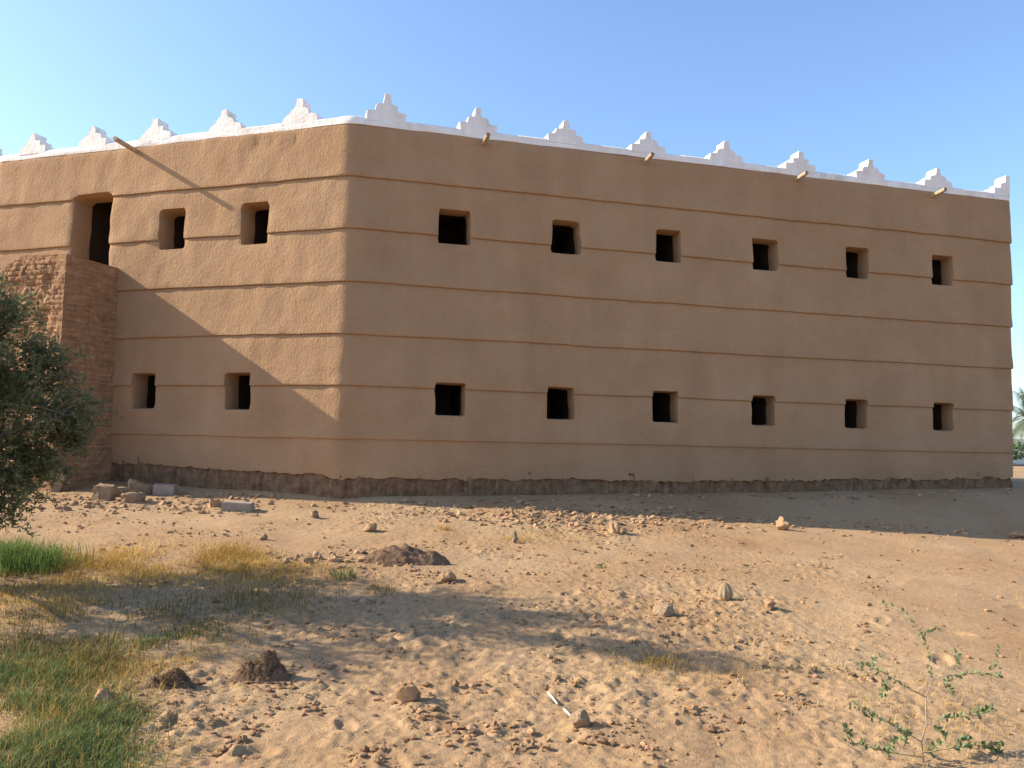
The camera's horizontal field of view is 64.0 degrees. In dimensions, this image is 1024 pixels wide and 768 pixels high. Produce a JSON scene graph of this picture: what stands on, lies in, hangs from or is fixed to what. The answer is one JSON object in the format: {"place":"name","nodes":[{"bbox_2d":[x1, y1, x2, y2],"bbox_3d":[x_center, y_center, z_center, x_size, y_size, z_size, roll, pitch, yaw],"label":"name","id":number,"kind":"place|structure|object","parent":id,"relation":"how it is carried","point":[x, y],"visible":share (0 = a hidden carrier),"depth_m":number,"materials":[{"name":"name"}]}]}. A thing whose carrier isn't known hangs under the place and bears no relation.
{"place":"outdoors","nodes":[
{"label":"outdoors","id":0,"kind":"place"},
{"bbox_2d":[0,465,1023,767],"bbox_3d":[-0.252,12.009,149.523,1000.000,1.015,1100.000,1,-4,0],"label":"ground","id":1,"kind":"structure","parent":0,"point":[326,739],"depth_m":6.38,"materials":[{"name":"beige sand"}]},
{"bbox_2d":[0,533,103,577],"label":"lush grass","id":2,"kind":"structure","parent":1,"relation":"on","point":[16,555],"depth_m":7.81,"materials":[{"name":"green plant"}]},
{"bbox_2d":[0,254,118,491],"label":"mud brick pier","id":3,"kind":"structure","parent":1,"relation":"on","point":[87,310],"depth_m":13.75,"materials":[{"name":"brown brick"}]},
{"bbox_2d":[50,468,68,491],"bbox_3d":[-7.295,1.559,13.229,0.140,0.420,0.120,19,-9,-15],"label":"stone","id":4,"kind":"object","parent":1,"relation":"on","point":[58,487],"visible":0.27,"depth_m":13.17,"materials":[{"name":"stone"}]},
{"bbox_2d":[0,268,123,538],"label":"tree","id":5,"kind":"object","parent":1,"relation":"on","point":[22,392],"visible":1,"depth_m":7.12,"materials":[{"name":"green plant"}]},
{"bbox_2d":[93,687,112,703],"bbox_3d":[-2.284,1.748,4.572,0.118,0.106,0.102,1,-4,0],"label":"stone","id":6,"kind":"object","parent":1,"relation":"on","point":[104,693],"visible":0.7,"depth_m":4.54,"materials":[{"name":"stone"}]},
{"bbox_2d":[92,483,118,500],"bbox_3d":[-6.147,1.654,12.387,0.325,0.306,0.258,1,-4,0],"label":"stone","id":7,"kind":"object","parent":1,"relation":"on","point":[107,492],"visible":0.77,"depth_m":12.28,"materials":[{"name":"beige stone"}]},
{"bbox_2d":[0,590,213,767],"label":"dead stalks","id":8,"kind":"object","parent":1,"relation":"on","point":[72,658],"visible":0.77,"depth_m":4.42,"materials":[{"name":"green plant"}]},
{"bbox_2d":[0,617,242,767],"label":"green grass","id":9,"kind":"structure","parent":1,"relation":"on","point":[90,735],"depth_m":4.31,"materials":[{"name":"green plant"}]},
{"bbox_2d":[116,487,128,496],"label":"stone","id":10,"kind":"object","parent":1,"relation":"on","point":[123,490],"visible":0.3,"depth_m":12.77,"materials":[{"name":"beige stone"}]},
{"bbox_2d":[121,492,145,502],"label":"stone","id":11,"kind":"object","parent":1,"relation":"on","point":[132,497],"visible":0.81,"depth_m":12.19,"materials":[{"name":"beige stone"}]},
{"bbox_2d":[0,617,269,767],"bbox_3d":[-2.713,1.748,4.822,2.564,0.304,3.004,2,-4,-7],"label":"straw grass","id":12,"kind":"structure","parent":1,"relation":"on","point":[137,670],"depth_m":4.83,"materials":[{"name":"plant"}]},
{"bbox_2d":[127,478,152,494],"bbox_3d":[-6.017,1.674,13.273,0.420,0.292,0.339,3,-5,-24],"label":"stone","id":13,"kind":"object","parent":1,"relation":"on","point":[135,485],"visible":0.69,"depth_m":13.14,"materials":[{"name":"stone"}]},
{"bbox_2d":[152,483,178,495],"bbox_3d":[-5.586,1.708,13.211,0.348,0.193,0.211,3,-3,-3],"label":"concrete block","id":14,"kind":"object","parent":1,"relation":"on","point":[161,489],"depth_m":13.12,"materials":[{"name":"grey concrete"}]},
{"bbox_2d":[148,664,199,689],"bbox_3d":[-2.037,1.755,4.896,0.306,0.202,0.194,1,-4,0],"label":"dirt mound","id":15,"kind":"object","parent":1,"relation":"on","point":[180,677],"visible":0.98,"depth_m":4.87,"materials":[{"name":"brown soil"}]},
{"bbox_2d":[0,529,363,623],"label":"dry grass","id":16,"kind":"structure","parent":1,"relation":"on","point":[238,557],"depth_m":7.92,"materials":[{"name":"yellow plant"}]},
{"bbox_2d":[0,585,386,767],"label":"fallen grass","id":17,"kind":"structure","parent":1,"relation":"on","point":[124,676],"depth_m":4.99,"materials":[{"name":"plant"}]},
{"bbox_2d":[0,562,412,691],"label":"olive grass","id":18,"kind":"structure","parent":1,"relation":"on","point":[145,613],"depth_m":6.20,"materials":[{"name":"green plant"}]},
{"bbox_2d":[208,499,219,507],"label":"stone","id":19,"kind":"object","parent":1,"relation":"on","point":[214,503],"visible":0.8,"depth_m":11.91,"materials":[{"name":"stone"}]},
{"bbox_2d":[221,501,254,511],"bbox_3d":[-3.887,1.742,11.630,0.430,0.146,0.228,3,-3,-6],"label":"concrete block","id":20,"kind":"object","parent":1,"relation":"on","point":[236,506],"depth_m":11.53,"materials":[{"name":"grey concrete"}]},
{"bbox_2d":[228,648,294,682],"bbox_3d":[-1.551,1.743,5.092,0.358,0.252,0.242,1,-4,0],"label":"dirt mound","id":21,"kind":"object","parent":1,"relation":"on","point":[268,666],"visible":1,"depth_m":5.05,"materials":[{"name":"brown soil"}]},
{"bbox_2d":[260,533,267,539],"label":"stone","id":22,"kind":"object","parent":1,"relation":"on","point":[263,536],"visible":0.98,"depth_m":9.59,"materials":[{"name":"beige stone"}]},
{"bbox_2d":[310,510,318,517],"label":"stone","id":23,"kind":"object","parent":1,"relation":"on","point":[314,513],"visible":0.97,"depth_m":11.20,"materials":[{"name":"beige stone"}]},
{"bbox_2d":[324,565,362,580],"bbox_3d":[-1.629,1.793,7.796,0.435,0.180,0.463,1,-4,0],"label":"grass tuft","id":24,"kind":"object","parent":1,"relation":"on","point":[341,576],"visible":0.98,"depth_m":7.82,"materials":[{"name":"green plant"}]},
{"bbox_2d":[363,523,376,531],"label":"stone","id":25,"kind":"object","parent":1,"relation":"on","point":[370,527],"visible":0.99,"depth_m":10.37,"materials":[{"name":"stone"}]},
{"bbox_2d":[366,580,396,594],"bbox_3d":[-1.181,1.831,7.377,0.381,0.151,0.465,1,-4,0],"label":"grass tuft","id":26,"kind":"object","parent":1,"relation":"on","point":[377,589],"visible":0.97,"depth_m":7.44,"materials":[{"name":"plant"}]},
{"bbox_2d":[362,543,449,565],"bbox_3d":[-1.042,1.806,8.564,1.038,0.280,0.424,1,-4,0],"label":"dirt heap","id":27,"kind":"object","parent":1,"relation":"on","point":[404,553],"visible":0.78,"depth_m":8.48,"materials":[{"name":"brown soil"}]},
{"bbox_2d":[395,679,420,702],"bbox_3d":[-0.604,1.788,4.746,0.150,0.149,0.109,1,-4,0],"label":"stone","id":28,"kind":"object","parent":1,"relation":"on","point":[406,691],"visible":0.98,"depth_m":4.70,"materials":[{"name":"stone"}]},
{"bbox_2d":[437,524,451,530],"bbox_3d":[-0.887,1.863,10.664,0.267,0.097,0.293,1,-4,0],"label":"grass tuft","id":29,"kind":"object","parent":1,"relation":"on","point":[446,528],"visible":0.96,"depth_m":10.63,"materials":[{"name":"beige plant"}]},
{"bbox_2d":[438,570,455,581],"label":"stone","id":30,"kind":"object","parent":1,"relation":"on","point":[447,576],"visible":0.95,"depth_m":7.77,"materials":[{"name":"stone"}]},
{"bbox_2d":[0,93,1013,498],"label":"mud building","id":31,"kind":"structure","parent":1,"relation":"on","point":[384,299],"depth_m":14.24,"materials":[{"name":"paint"}]},
{"bbox_2d":[70,192,113,264],"bbox_3d":[-7.346,-2.685,15.533,1.073,1.645,1.622,0,-4,18],"label":"doorway","id":32,"kind":"structure","parent":31,"relation":"in","point":[90,232],"depth_m":15.25,"materials":[{"name":"paint"}]},
{"bbox_2d":[131,373,155,408],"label":"window","id":33,"kind":"structure","parent":31,"relation":"in","point":[143,384],"depth_m":14.51,"materials":[{"name":"paint"}]},
{"bbox_2d":[158,208,185,249],"bbox_3d":[-5.671,-2.644,14.977,0.672,0.850,1.580,0,-4,18],"label":"window","id":34,"kind":"structure","parent":31,"relation":"in","point":[171,221],"depth_m":14.54,"materials":[{"name":"paint"}]},
{"bbox_2d":[224,372,250,409],"bbox_3d":[-4.327,0.184,14.353,0.613,0.738,1.578,0,-4,18],"label":"window","id":35,"kind":"structure","parent":31,"relation":"in","point":[237,387],"depth_m":13.97,"materials":[{"name":"paint"}]},
{"bbox_2d":[240,201,269,244],"bbox_3d":[-4.074,-2.645,14.465,0.662,0.844,1.585,0,-4,18],"label":"window","id":36,"kind":"structure","parent":31,"relation":"in","point":[254,215],"depth_m":14.07,"materials":[{"name":"paint"}]},
{"bbox_2d":[434,382,465,415],"bbox_3d":[-1.207,0.302,14.162,0.604,0.646,1.512,2,-4,-15],"label":"window","id":37,"kind":"structure","parent":31,"relation":"in","point":[449,397],"depth_m":14.84,"materials":[{"name":"paint"}]},
{"bbox_2d":[438,208,470,244],"bbox_3d":[-1.139,-2.568,14.355,0.657,0.686,1.514,2,-4,-15],"label":"window","id":38,"kind":"structure","parent":31,"relation":"in","point":[454,226],"depth_m":14.58,"materials":[{"name":"paint"}]},
{"bbox_2d":[547,387,574,419],"bbox_3d":[0.648,0.379,14.654,0.595,0.659,1.513,2,-4,-15],"label":"window","id":39,"kind":"structure","parent":31,"relation":"in","point":[560,400],"depth_m":14.78,"materials":[{"name":"paint"}]},
{"bbox_2d":[551,219,581,254],"bbox_3d":[0.751,-2.492,14.844,0.651,0.689,1.513,2,-4,-15],"label":"window","id":40,"kind":"structure","parent":31,"relation":"in","point":[566,238],"depth_m":14.83,"materials":[{"name":"paint"}]},
{"bbox_2d":[652,391,678,422],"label":"window","id":41,"kind":"structure","parent":31,"relation":"in","point":[664,403],"depth_m":15.04,"materials":[{"name":"paint"}]},
{"bbox_2d":[655,229,681,262],"bbox_3d":[2.602,-2.423,15.329,0.586,0.691,1.512,2,-4,-15],"label":"window","id":42,"kind":"structure","parent":31,"relation":"in","point":[668,242],"depth_m":15.16,"materials":[{"name":"paint"}]},
{"bbox_2d":[751,395,775,425],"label":"window","id":43,"kind":"structure","parent":31,"relation":"in","point":[763,407],"depth_m":15.41,"materials":[{"name":"paint"}]},
{"bbox_2d":[752,238,778,270],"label":"window","id":44,"kind":"structure","parent":31,"relation":"in","point":[765,251],"depth_m":15.58,"materials":[{"name":"paint"}]},
{"bbox_2d":[845,399,867,428],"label":"window","id":45,"kind":"structure","parent":31,"relation":"in","point":[855,409],"depth_m":15.75,"materials":[{"name":"paint"}]},
{"bbox_2d":[846,246,868,278],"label":"window","id":46,"kind":"structure","parent":31,"relation":"in","point":[857,264],"depth_m":15.91,"materials":[{"name":"paint"}]},
{"bbox_2d":[931,255,953,285],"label":"window","id":47,"kind":"structure","parent":31,"relation":"in","point":[942,266],"depth_m":16.38,"materials":[{"name":"paint"}]},
{"bbox_2d":[933,402,953,430],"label":"window","id":48,"kind":"structure","parent":31,"relation":"in","point":[942,412],"depth_m":16.21,"materials":[{"name":"paint"}]},
{"bbox_2d":[0,494,1023,767],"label":"soil crumbs","id":49,"kind":"object","parent":1,"relation":"on","point":[514,746],"visible":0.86,"depth_m":5.23,"materials":[{"name":"brown soil"}]},
{"bbox_2d":[512,531,517,542],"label":"stone","id":50,"kind":"object","parent":1,"relation":"on","point":[515,538],"visible":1,"depth_m":9.93,"materials":[{"name":"beige stone"}]},
{"bbox_2d":[503,531,528,541],"bbox_3d":[0.037,1.893,10.161,0.427,0.124,0.371,1,-4,0],"label":"grass tuft","id":51,"kind":"object","parent":1,"relation":"on","point":[517,536],"visible":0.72,"depth_m":10.16,"materials":[{"name":"beige plant"}]},
{"bbox_2d":[52,488,1014,567],"bbox_3d":[1.526,1.844,11.607,16.885,0.650,5.954,2,-4,-7],"label":"rubble","id":52,"kind":"object","parent":1,"relation":"on","point":[643,519],"visible":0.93,"depth_m":12.14,"materials":[{"name":"beige stone"}]},
{"bbox_2d":[547,692,557,704],"bbox_3d":[0.240,1.851,4.832,0.012,0.015,0.198,2,-4,-13],"label":"straw","id":53,"kind":"object","parent":1,"relation":"on","point":[552,697],"visible":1,"depth_m":4.82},
{"bbox_2d":[569,709,590,727],"bbox_3d":[0.361,1.807,4.410,0.113,0.118,0.092,-2,-5,33],"label":"stone","id":54,"kind":"object","parent":1,"relation":"on","point":[579,718],"visible":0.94,"depth_m":4.38,"materials":[{"name":"beige stone"}]},
{"bbox_2d":[608,521,619,533],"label":"stone","id":55,"kind":"object","parent":1,"relation":"on","point":[614,527],"visible":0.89,"depth_m":10.88,"materials":[{"name":"beige stone"}]},
{"bbox_2d":[652,603,674,616],"bbox_3d":[1.262,1.894,6.853,0.155,0.124,0.188,5,-6,-44],"label":"stone","id":56,"kind":"object","parent":1,"relation":"on","point":[667,610],"visible":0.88,"depth_m":6.80,"materials":[{"name":"beige stone"}]},
{"bbox_2d":[637,651,694,672],"bbox_3d":[1.030,1.845,5.454,0.412,0.131,0.396,1,-4,0],"label":"grass tuft","id":57,"kind":"object","parent":1,"relation":"on","point":[663,659],"visible":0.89,"depth_m":5.49,"materials":[{"name":"beige plant"}]},
{"bbox_2d":[718,583,732,600],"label":"stone","id":58,"kind":"object","parent":1,"relation":"on","point":[725,592],"visible":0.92,"depth_m":7.37,"materials":[{"name":"beige stone"}]},
{"bbox_2d":[764,598,775,609],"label":"stone","id":59,"kind":"object","parent":1,"relation":"on","point":[769,603],"visible":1,"depth_m":7.14,"materials":[{"name":"stone"}]},
{"bbox_2d":[775,516,788,529],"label":"stone","id":60,"kind":"object","parent":1,"relation":"on","point":[782,523],"visible":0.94,"depth_m":11.87,"materials":[{"name":"beige stone"}]},
{"bbox_2d":[841,600,1006,761],"bbox_3d":[2.060,1.545,4.198,1.128,0.824,0.342,3,-4,-21],"label":"sapling","id":61,"kind":"object","parent":1,"relation":"on","point":[906,733],"visible":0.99,"depth_m":4.13,"materials":[{"name":"green plant"}]},
{"bbox_2d":[1008,530,1023,537],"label":"stone","id":62,"kind":"object","parent":1,"relation":"on","point":[1015,534],"visible":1,"depth_m":12.31,"materials":[{"name":"beige stone"}]},
{"bbox_2d":[1012,388,1023,442],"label":"palm tree","id":63,"kind":"object","parent":1,"relation":"on","point":[1018,428],"visible":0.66,"depth_m":49.83,"materials":[{"name":"green plant"}]},
{"bbox_2d":[1013,439,1023,459],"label":"hedge","id":64,"kind":"object","parent":1,"relation":"on","point":[1019,448],"visible":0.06,"depth_m":60.48,"materials":[{"name":"green plant"}]},
{"bbox_2d":[1013,439,1023,459],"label":"boundary wall","id":65,"kind":"structure","parent":1,"relation":"on","point":[1021,440],"depth_m":71.84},
{"bbox_2d":[1013,460,1023,463],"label":"kerb","id":66,"kind":"structure","parent":1,"relation":"on","point":[1018,461],"depth_m":57.86,"materials":[{"name":"paint"}]},
{"bbox_2d":[0,0,1023,438],"label":"sky","id":67,"kind":"structure","parent":0,"point":[913,88],"materials":[{"name":"blue"}]}
]}

